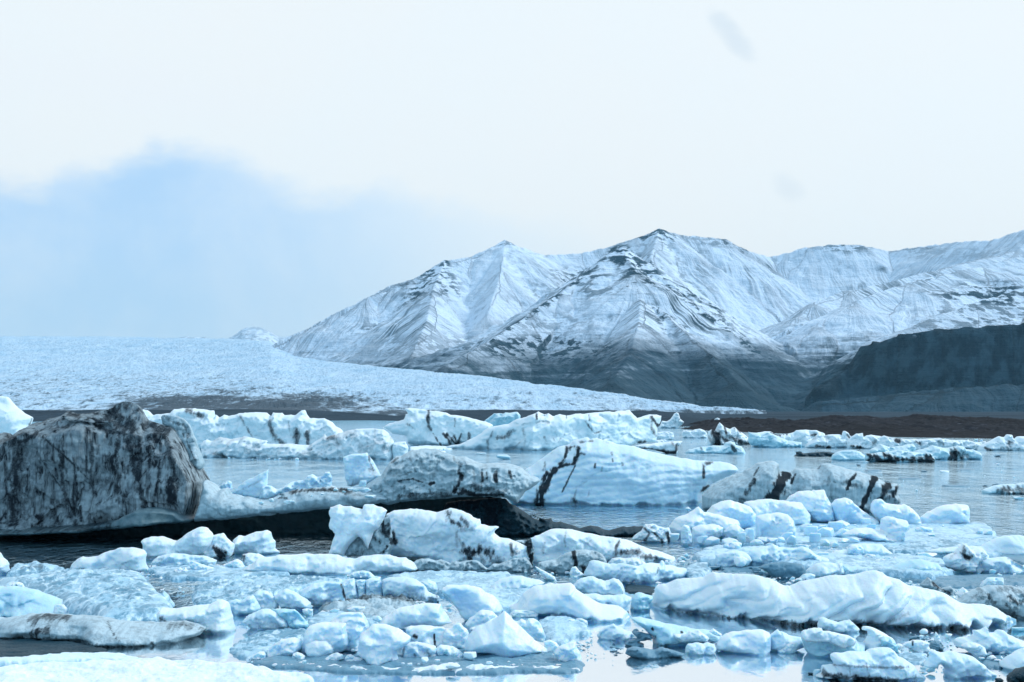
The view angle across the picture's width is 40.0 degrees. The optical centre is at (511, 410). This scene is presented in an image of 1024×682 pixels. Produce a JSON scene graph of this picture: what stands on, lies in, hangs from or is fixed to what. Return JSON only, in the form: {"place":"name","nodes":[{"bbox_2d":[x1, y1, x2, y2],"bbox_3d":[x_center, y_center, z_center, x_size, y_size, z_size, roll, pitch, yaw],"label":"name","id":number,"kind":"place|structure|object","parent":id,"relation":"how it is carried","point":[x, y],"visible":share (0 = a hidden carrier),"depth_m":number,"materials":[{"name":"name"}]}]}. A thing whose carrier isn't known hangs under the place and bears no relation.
{"place":"outdoors","nodes":[
{"label":"outdoors","id":0,"kind":"place"},
{"bbox_2d":[180,327,288,343],"bbox_3d":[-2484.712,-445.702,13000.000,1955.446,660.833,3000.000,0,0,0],"label":"distant peak","id":1,"kind":"structure","parent":0,"point":[255,333],"depth_m":12852.40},
{"bbox_2d":[0,336,766,415],"bbox_3d":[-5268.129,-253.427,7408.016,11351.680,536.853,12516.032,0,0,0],"label":"glacier","id":2,"kind":"object","parent":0,"point":[66,373],"visible":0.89,"depth_m":3220.88,"materials":[{"name":"ice"}]},
{"bbox_2d":[22,409,777,418],"bbox_3d":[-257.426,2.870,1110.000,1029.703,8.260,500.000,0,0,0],"label":"moraine hills","id":3,"kind":"structure","parent":0,"point":[48,414],"depth_m":1059.54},
{"bbox_2d":[0,420,1023,681],"bbox_3d":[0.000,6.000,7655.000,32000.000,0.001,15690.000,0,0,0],"label":"water","id":4,"kind":"structure","parent":0,"point":[1000,514],"depth_m":60.34,"materials":[{"name":"liquid"}]},
{"bbox_2d":[0,396,32,434],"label":"iceberg","id":5,"kind":"object","parent":4,"relation":"on","point":[14,418],"visible":0.45,"depth_m":197.43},
{"bbox_2d":[0,586,62,617],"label":"iceberg","id":6,"kind":"object","parent":4,"relation":"on","point":[17,600],"visible":0.52,"depth_m":40.69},
{"bbox_2d":[6,561,64,576],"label":"ice floe","id":7,"kind":"object","parent":4,"relation":"on","point":[20,569],"visible":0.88,"depth_m":50.73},
{"bbox_2d":[0,638,106,656],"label":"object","id":8,"kind":"structure","parent":4,"relation":"on","point":[18,647],"depth_m":35.23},
{"bbox_2d":[0,652,139,666],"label":"ice floe","id":9,"kind":"object","parent":4,"relation":"on","point":[67,657],"visible":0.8,"depth_m":33.20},
{"bbox_2d":[0,568,172,621],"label":"ice floe","id":10,"kind":"object","parent":4,"relation":"on","point":[125,595],"visible":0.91,"depth_m":42.27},
{"bbox_2d":[0,613,205,646],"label":"iceberg","id":11,"kind":"object","parent":4,"relation":"on","point":[96,631],"visible":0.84,"depth_m":36.47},
{"bbox_2d":[70,547,148,571],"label":"iceberg","id":12,"kind":"object","parent":4,"relation":"on","point":[132,558],"visible":0.73,"depth_m":52.37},
{"bbox_2d":[0,656,313,681],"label":"ice floe","id":13,"kind":"object","parent":4,"relation":"on","point":[157,669],"visible":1,"depth_m":31.14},
{"bbox_2d":[141,527,213,558],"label":"iceberg","id":14,"kind":"object","parent":4,"relation":"on","point":[197,541],"visible":0.77,"depth_m":56.55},
{"bbox_2d":[151,553,216,565],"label":"iceberg","id":15,"kind":"object","parent":4,"relation":"on","point":[174,559],"visible":0.64,"depth_m":54.21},
{"bbox_2d":[157,599,235,633],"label":"iceberg","id":16,"kind":"object","parent":4,"relation":"on","point":[215,617],"visible":0.74,"depth_m":37.84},
{"bbox_2d":[202,533,234,558],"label":"iceberg","id":17,"kind":"object","parent":4,"relation":"on","point":[222,545],"visible":0.77,"depth_m":57.00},
{"bbox_2d":[148,565,289,579],"bbox_3d":[-10.848,5.934,51.956,5.227,0.253,4.323,0,0,-12],"label":"ice floe","id":18,"kind":"object","parent":4,"relation":"on","point":[215,572],"visible":0.73,"depth_m":51.05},
{"bbox_2d":[143,408,342,450],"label":"iceberg","id":19,"kind":"object","parent":4,"relation":"on","point":[301,427],"visible":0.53,"depth_m":200.57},
{"bbox_2d":[229,595,260,614],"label":"ice block","id":20,"kind":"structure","parent":4,"relation":"on","point":[249,605],"depth_m":41.36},
{"bbox_2d":[233,530,279,554],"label":"iceberg","id":21,"kind":"object","parent":4,"relation":"on","point":[262,542],"visible":0.83,"depth_m":58.56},
{"bbox_2d":[242,608,288,629],"bbox_3d":[-6.784,5.787,38.760,1.312,0.673,0.842,0,0,0],"label":"ice shard","id":22,"kind":"object","parent":4,"relation":"on","point":[265,618],"visible":0.89,"depth_m":38.50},
{"bbox_2d":[254,590,278,608],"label":"ice block","id":23,"kind":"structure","parent":4,"relation":"on","point":[265,599],"depth_m":42.25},
{"bbox_2d":[229,628,305,659],"bbox_3d":[-6.237,5.950,36.070,1.812,0.220,4.689,0,0,0],"label":"ice floe","id":24,"kind":"object","parent":4,"relation":"on","point":[249,647],"visible":0.76,"depth_m":36.20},
{"bbox_2d":[0,401,539,536],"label":"dirty iceberg","id":25,"kind":"object","parent":4,"relation":"on","point":[126,469],"visible":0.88,"depth_m":65.58,"materials":[{"name":"ice"}]},
{"bbox_2d":[191,575,350,604],"bbox_3d":[-9.162,5.913,46.990,4.535,0.294,7.528,0,0,28],"label":"ice floe","id":26,"kind":"object","parent":4,"relation":"on","point":[230,588],"visible":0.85,"depth_m":47.08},
{"bbox_2d":[271,608,308,628],"bbox_3d":[-6.138,5.789,38.837,1.072,0.658,0.681,0,0,0],"label":"ice shard","id":27,"kind":"object","parent":4,"relation":"on","point":[294,618],"visible":0.9,"depth_m":38.69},
{"bbox_2d":[274,589,311,609],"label":"ice block","id":28,"kind":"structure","parent":4,"relation":"on","point":[287,599],"depth_m":42.16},
{"bbox_2d":[201,428,393,459],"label":"iceberg","id":29,"kind":"object","parent":4,"relation":"on","point":[375,444],"visible":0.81,"depth_m":173.01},
{"bbox_2d":[298,581,345,605],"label":"ice block","id":30,"kind":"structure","parent":4,"relation":"on","point":[318,594],"depth_m":42.99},
{"bbox_2d":[243,553,417,574],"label":"iceberg","id":31,"kind":"object","parent":4,"relation":"on","point":[321,564],"visible":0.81,"depth_m":51.82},
{"bbox_2d":[308,611,378,626],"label":"ice floe","id":32,"kind":"object","parent":4,"relation":"on","point":[328,616],"visible":0.41,"depth_m":39.90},
{"bbox_2d":[318,594,418,618],"bbox_3d":[-4.430,5.862,42.609,2.887,0.395,4.092,0,0,15],"label":"ice floe","id":33,"kind":"object","parent":4,"relation":"on","point":[381,606],"visible":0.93,"depth_m":42.13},
{"bbox_2d":[382,577,438,602],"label":"ice block","id":34,"kind":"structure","parent":4,"relation":"on","point":[411,588],"depth_m":44.21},
{"bbox_2d":[379,603,451,630],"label":"ice block","id":35,"kind":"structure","parent":4,"relation":"on","point":[431,614],"depth_m":38.20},
{"bbox_2d":[247,647,584,674],"bbox_3d":[-2.302,5.950,33.964,8.119,0.220,4.149,0,0,0],"label":"ice floe","id":36,"kind":"object","parent":4,"relation":"on","point":[534,662],"visible":0.65,"depth_m":32.79,"materials":[{"name":"ice"}]},
{"bbox_2d":[267,637,301,656],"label":"ice block","id":37,"kind":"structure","parent":36,"relation":"on","point":[289,646],"depth_m":34.01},
{"bbox_2d":[305,640,333,656],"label":"ice block","id":38,"kind":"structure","parent":36,"relation":"on","point":[316,648],"depth_m":33.89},
{"bbox_2d":[300,622,348,652],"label":"ice block","id":39,"kind":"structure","parent":36,"relation":"on","point":[334,635],"depth_m":34.19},
{"bbox_2d":[330,612,368,650],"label":"ice block","id":40,"kind":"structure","parent":36,"relation":"on","point":[357,624],"depth_m":34.54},
{"bbox_2d":[356,624,410,664],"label":"ice block","id":41,"kind":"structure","parent":36,"relation":"on","point":[380,644],"depth_m":33.09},
{"bbox_2d":[402,641,436,656],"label":"ice block","id":42,"kind":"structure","parent":36,"relation":"on","point":[415,649],"depth_m":33.85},
{"bbox_2d":[406,625,450,647],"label":"ice block","id":43,"kind":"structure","parent":36,"relation":"on","point":[430,634],"depth_m":34.94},
{"bbox_2d":[442,623,468,648],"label":"ice block","id":44,"kind":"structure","parent":36,"relation":"on","point":[456,636],"depth_m":34.88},
{"bbox_2d":[464,611,547,657],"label":"ice block","id":45,"kind":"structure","parent":36,"relation":"on","point":[504,633],"depth_m":34.05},
{"bbox_2d":[554,642,581,661],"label":"ice block","id":46,"kind":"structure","parent":36,"relation":"on","point":[568,651],"depth_m":33.39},
{"bbox_2d":[329,504,532,571],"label":"white iceberg","id":47,"kind":"object","parent":4,"relation":"on","point":[453,539],"visible":0.97,"depth_m":54.57,"materials":[{"name":"ice"}]},
{"bbox_2d":[383,408,492,445],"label":"iceberg","id":48,"kind":"object","parent":4,"relation":"on","point":[418,427],"visible":0.89,"depth_m":240.06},
{"bbox_2d":[387,570,532,612],"bbox_3d":[-0.639,5.885,46.818,4.475,0.350,9.923,0,0,-25],"label":"ice floe","id":49,"kind":"object","parent":4,"relation":"on","point":[485,581],"visible":0.53,"depth_m":48.14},
{"bbox_2d":[442,585,502,620],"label":"ice block","id":50,"kind":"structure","parent":4,"relation":"on","point":[468,601],"depth_m":39.87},
{"bbox_2d":[465,609,496,628],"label":"ice block","id":51,"kind":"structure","parent":4,"relation":"on","point":[481,617],"depth_m":38.56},
{"bbox_2d":[485,412,519,425],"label":"iceberg","id":52,"kind":"object","parent":4,"relation":"on","point":[495,419],"visible":0.62,"depth_m":268.14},
{"bbox_2d":[489,575,544,588],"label":"ice floe","id":53,"kind":"object","parent":4,"relation":"on","point":[515,582],"visible":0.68,"depth_m":45.65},
{"bbox_2d":[515,618,545,641],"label":"ice block","id":54,"kind":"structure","parent":4,"relation":"on","point":[532,627],"depth_m":35.70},
{"bbox_2d":[444,498,642,536],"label":"iceberg","id":55,"kind":"object","parent":4,"relation":"on","point":[506,517],"visible":0.56,"depth_m":67.05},
{"bbox_2d":[447,410,660,450],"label":"iceberg","id":56,"kind":"object","parent":4,"relation":"on","point":[538,431],"visible":0.81,"depth_m":215.21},
{"bbox_2d":[539,616,591,645],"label":"ice floe","id":57,"kind":"object","parent":4,"relation":"on","point":[560,630],"visible":0.88,"depth_m":38.04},
{"bbox_2d":[510,583,631,622],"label":"iceberg","id":58,"kind":"object","parent":4,"relation":"on","point":[567,599],"visible":0.79,"depth_m":40.76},
{"bbox_2d":[536,549,606,573],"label":"iceberg","id":59,"kind":"object","parent":4,"relation":"on","point":[568,561],"visible":0.81,"depth_m":51.76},
{"bbox_2d":[141,439,1020,672],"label":"brash ice","id":60,"kind":"structure","parent":4,"relation":"on","point":[899,645],"depth_m":42.66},
{"bbox_2d":[573,576,624,594],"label":"iceberg","id":61,"kind":"object","parent":4,"relation":"on","point":[592,584],"visible":0.84,"depth_m":45.56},
{"bbox_2d":[531,529,674,565],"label":"iceberg","id":62,"kind":"object","parent":4,"relation":"on","point":[551,544],"visible":0.6,"depth_m":54.44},
{"bbox_2d":[585,593,630,611],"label":"iceberg","id":63,"kind":"object","parent":4,"relation":"on","point":[623,601],"visible":0.81,"depth_m":41.56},
{"bbox_2d":[597,623,635,640],"bbox_3d":[2.813,5.867,37.031,1.116,0.540,0.902,0,0,22],"label":"ice shard","id":64,"kind":"object","parent":4,"relation":"on","point":[612,631],"visible":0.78,"depth_m":36.80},
{"bbox_2d":[507,437,737,505],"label":"iceberg","id":65,"kind":"object","parent":4,"relation":"on","point":[587,471],"visible":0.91,"depth_m":89.06,"materials":[{"name":"ice"}]},
{"bbox_2d":[583,560,686,584],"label":"iceberg","id":66,"kind":"object","parent":4,"relation":"on","point":[650,572],"visible":0.75,"depth_m":48.95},
{"bbox_2d":[630,592,652,610],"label":"iceberg","id":67,"kind":"object","parent":4,"relation":"on","point":[640,601],"visible":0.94,"depth_m":42.08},
{"bbox_2d":[632,524,670,542],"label":"ice block","id":68,"kind":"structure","parent":4,"relation":"on","point":[651,533],"depth_m":63.85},
{"bbox_2d":[625,646,684,659],"bbox_3d":[3.489,5.934,34.231,1.462,0.387,0.828,0,0,0],"label":"ice shard","id":69,"kind":"object","parent":4,"relation":"on","point":[645,653],"visible":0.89,"depth_m":34.08,"materials":[{"name":"ice"}]},
{"bbox_2d":[635,441,681,453],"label":"ice floe","id":70,"kind":"object","parent":4,"relation":"on","point":[669,447],"visible":0.98,"depth_m":196.60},
{"bbox_2d":[631,617,719,646],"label":"iceberg","id":71,"kind":"object","parent":4,"relation":"on","point":[661,633],"visible":0.72,"depth_m":35.84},
{"bbox_2d":[686,561,711,577],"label":"ice floe","id":72,"kind":"object","parent":4,"relation":"on","point":[695,569],"visible":0.88,"depth_m":51.36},
{"bbox_2d":[685,642,716,655],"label":"ice block","id":73,"kind":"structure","parent":4,"relation":"on","point":[699,649],"depth_m":34.56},
{"bbox_2d":[669,506,739,537],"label":"ice block","id":74,"kind":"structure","parent":4,"relation":"on","point":[698,515],"depth_m":66.23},
{"bbox_2d":[692,524,722,543],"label":"ice block","id":75,"kind":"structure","parent":4,"relation":"on","point":[709,530],"depth_m":63.10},
{"bbox_2d":[692,545,726,564],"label":"ice floe","id":76,"kind":"object","parent":4,"relation":"on","point":[707,554],"visible":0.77,"depth_m":56.17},
{"bbox_2d":[685,441,744,453],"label":"iceberg","id":77,"kind":"object","parent":4,"relation":"on","point":[729,447],"visible":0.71,"depth_m":196.82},
{"bbox_2d":[707,422,748,444],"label":"iceberg","id":78,"kind":"object","parent":4,"relation":"on","point":[721,434],"visible":0.69,"depth_m":248.43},
{"bbox_2d":[716,629,770,655],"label":"ice block","id":79,"kind":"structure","parent":4,"relation":"on","point":[756,642],"depth_m":34.66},
{"bbox_2d":[748,432,801,447],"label":"iceberg","id":80,"kind":"object","parent":4,"relation":"on","point":[767,439],"visible":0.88,"depth_m":229.46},
{"bbox_2d":[758,562,805,578],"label":"ice floe","id":81,"kind":"object","parent":4,"relation":"on","point":[784,570],"visible":0.88,"depth_m":50.13,"materials":[{"name":"ice"}]},
{"bbox_2d":[770,629,803,650],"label":"ice block","id":82,"kind":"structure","parent":4,"relation":"on","point":[780,640],"depth_m":35.02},
{"bbox_2d":[751,430,824,446],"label":"iceberg","id":83,"kind":"object","parent":4,"relation":"on","point":[804,437],"visible":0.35,"depth_m":232.18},
{"bbox_2d":[702,461,900,511],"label":"iceberg","id":84,"kind":"object","parent":4,"relation":"on","point":[771,480],"visible":0.66,"depth_m":82.86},
{"bbox_2d":[786,490,835,522],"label":"ice block","id":85,"kind":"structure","parent":4,"relation":"on","point":[817,505],"depth_m":73.93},
{"bbox_2d":[805,562,843,577],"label":"ice block","id":86,"kind":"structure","parent":4,"relation":"on","point":[821,569],"depth_m":50.41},
{"bbox_2d":[805,431,850,447],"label":"iceberg","id":87,"kind":"object","parent":4,"relation":"on","point":[829,441],"visible":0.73,"depth_m":224.25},
{"bbox_2d":[650,570,1015,629],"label":"iceberg","id":88,"kind":"object","parent":4,"relation":"on","point":[873,597],"visible":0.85,"depth_m":39.40,"materials":[{"name":"ice"}]},
{"bbox_2d":[801,628,864,656],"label":"ice block","id":89,"kind":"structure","parent":4,"relation":"on","point":[820,649],"depth_m":34.15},
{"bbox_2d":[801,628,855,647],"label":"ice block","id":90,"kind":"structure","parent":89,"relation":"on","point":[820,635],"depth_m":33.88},
{"bbox_2d":[718,545,953,579],"bbox_3d":[12.327,5.856,54.993,10.504,0.408,7.349,0,0,34],"label":"ice floe","id":91,"kind":"object","parent":4,"relation":"on","point":[845,559],"visible":0.52,"depth_m":53.44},
{"bbox_2d":[715,550,751,567],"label":"ice block","id":92,"kind":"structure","parent":91,"relation":"on","point":[724,559],"depth_m":53.62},
{"bbox_2d":[748,544,828,563],"bbox_3d":[10.700,5.676,54.403,3.402,1.057,1.966,0,0,0],"label":"ice block","id":93,"kind":"object","parent":91,"relation":"on","point":[771,553],"depth_m":53.91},
{"bbox_2d":[817,617,859,632],"bbox_3d":[8.866,5.870,38.178,1.139,0.537,0.780,0,0,0],"label":"ice ledge","id":94,"kind":"object","parent":4,"relation":"on","point":[845,626],"visible":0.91,"depth_m":37.98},
{"bbox_2d":[722,522,995,547],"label":"ice floe","id":95,"kind":"object","parent":4,"relation":"on","point":[955,531],"visible":0.33,"depth_m":67.14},
{"bbox_2d":[755,512,795,537],"bbox_3d":[12.224,5.502,65.252,1.840,1.573,2.342,0,0,0],"label":"ice block","id":96,"kind":"object","parent":95,"relation":"on","point":[775,525],"depth_m":64.55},
{"bbox_2d":[744,499,810,524],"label":"ice block","id":97,"kind":"object","parent":95,"relation":"on","point":[798,513],"depth_m":72.40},
{"bbox_2d":[831,498,878,523],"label":"ice block","id":98,"kind":"object","parent":95,"relation":"on","point":[849,511],"depth_m":73.44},
{"bbox_2d":[843,516,908,541],"bbox_3d":[16.582,5.547,64.052,2.982,1.480,2.264,0,0,0],"label":"ice block","id":99,"kind":"object","parent":95,"relation":"on","point":[893,529],"depth_m":63.46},
{"bbox_2d":[870,499,921,523],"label":"ice block","id":100,"kind":"object","parent":95,"relation":"on","point":[880,509],"depth_m":73.29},
{"bbox_2d":[920,503,969,523],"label":"ice block","id":101,"kind":"object","parent":95,"relation":"on","point":[955,513],"depth_m":73.62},
{"bbox_2d":[847,433,880,448],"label":"iceberg","id":102,"kind":"object","parent":4,"relation":"on","point":[857,441],"visible":0.73,"depth_m":221.82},
{"bbox_2d":[815,647,925,681],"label":"iceberg","id":103,"kind":"object","parent":4,"relation":"on","point":[887,664],"visible":0.97,"depth_m":31.20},
{"bbox_2d":[720,565,1023,587],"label":"ice floe","id":104,"kind":"object","parent":4,"relation":"on","point":[964,581],"visible":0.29,"depth_m":49.48,"materials":[{"name":"blue"}]},
{"bbox_2d":[862,626,896,652],"bbox_3d":[9.077,5.680,34.774,0.889,0.697,0.962,0,0,0],"label":"ice block","id":105,"kind":"object","parent":4,"relation":"on","point":[872,638],"depth_m":34.56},
{"bbox_2d":[843,559,947,575],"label":"iceberg","id":106,"kind":"object","parent":4,"relation":"on","point":[920,564],"visible":0.45,"depth_m":50.99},
{"bbox_2d":[864,450,934,461],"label":"iceberg","id":107,"kind":"object","parent":4,"relation":"on","point":[898,456],"visible":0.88,"depth_m":163.92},
{"bbox_2d":[879,436,985,449],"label":"iceberg","id":108,"kind":"object","parent":4,"relation":"on","point":[917,443],"visible":0.52,"depth_m":215.01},
{"bbox_2d":[886,536,1006,557],"bbox_3d":[19.752,5.899,61.649,5.940,0.321,8.986,0,0,22],"label":"ice floe","id":109,"kind":"object","parent":4,"relation":"on","point":[913,548],"visible":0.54,"depth_m":60.76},
{"bbox_2d":[914,445,981,459],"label":"iceberg","id":110,"kind":"object","parent":4,"relation":"on","point":[953,453],"visible":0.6,"depth_m":172.12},
{"bbox_2d":[923,650,996,678],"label":"iceberg","id":111,"kind":"object","parent":4,"relation":"on","point":[955,665],"visible":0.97,"depth_m":31.45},
{"bbox_2d":[942,544,988,572],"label":"iceberg","id":112,"kind":"object","parent":4,"relation":"on","point":[964,558],"visible":0.88,"depth_m":52.05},
{"bbox_2d":[925,535,1023,554],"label":"iceberg","id":113,"kind":"object","parent":4,"relation":"on","point":[1010,544],"visible":0.59,"depth_m":57.82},
{"bbox_2d":[954,627,1023,654],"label":"iceberg","id":114,"kind":"object","parent":4,"relation":"on","point":[997,641],"visible":0.69,"depth_m":34.67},
{"bbox_2d":[956,585,1023,617],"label":"iceberg","id":115,"kind":"object","parent":4,"relation":"on","point":[1007,600],"visible":0.88,"depth_m":40.70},
{"bbox_2d":[978,434,1023,450],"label":"iceberg","id":116,"kind":"object","parent":4,"relation":"on","point":[1007,442],"visible":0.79,"depth_m":210.78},
{"bbox_2d":[981,557,1023,573],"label":"iceberg","id":117,"kind":"object","parent":4,"relation":"on","point":[1003,565],"visible":0.76,"depth_m":51.63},
{"bbox_2d":[981,483,1023,494],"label":"ice floe","id":118,"kind":"object","parent":4,"relation":"on","point":[1010,489],"visible":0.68,"depth_m":101.01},
{"bbox_2d":[999,648,1023,670],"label":"iceberg","id":119,"kind":"object","parent":4,"relation":"on","point":[1013,661],"visible":0.76,"depth_m":32.51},
{"bbox_2d":[0,0,1023,338],"label":"sky","id":120,"kind":"structure","parent":0,"point":[213,169],"materials":[{"name":"white"}]},
{"bbox_2d":[32,411,1023,425],"bbox_3d":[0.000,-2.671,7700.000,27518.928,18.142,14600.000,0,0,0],"label":"outwash plain","id":121,"kind":"structure","parent":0,"point":[791,415],"depth_m":1692.72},
{"bbox_2d":[271,228,1023,411],"bbox_3d":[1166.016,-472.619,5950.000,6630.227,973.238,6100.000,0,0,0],"label":"mountains","id":122,"kind":"structure","parent":0,"point":[661,314],"depth_m":5014.91,"materials":[{"name":"snow"}]},
{"bbox_2d":[707,500,755,528],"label":"ice block","id":123,"kind":"object","parent":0,"point":[744,515],"depth_m":69.30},
{"bbox_2d":[682,414,1023,438],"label":"moraine ridge","id":124,"kind":"structure","parent":0,"point":[926,426],"depth_m":408.53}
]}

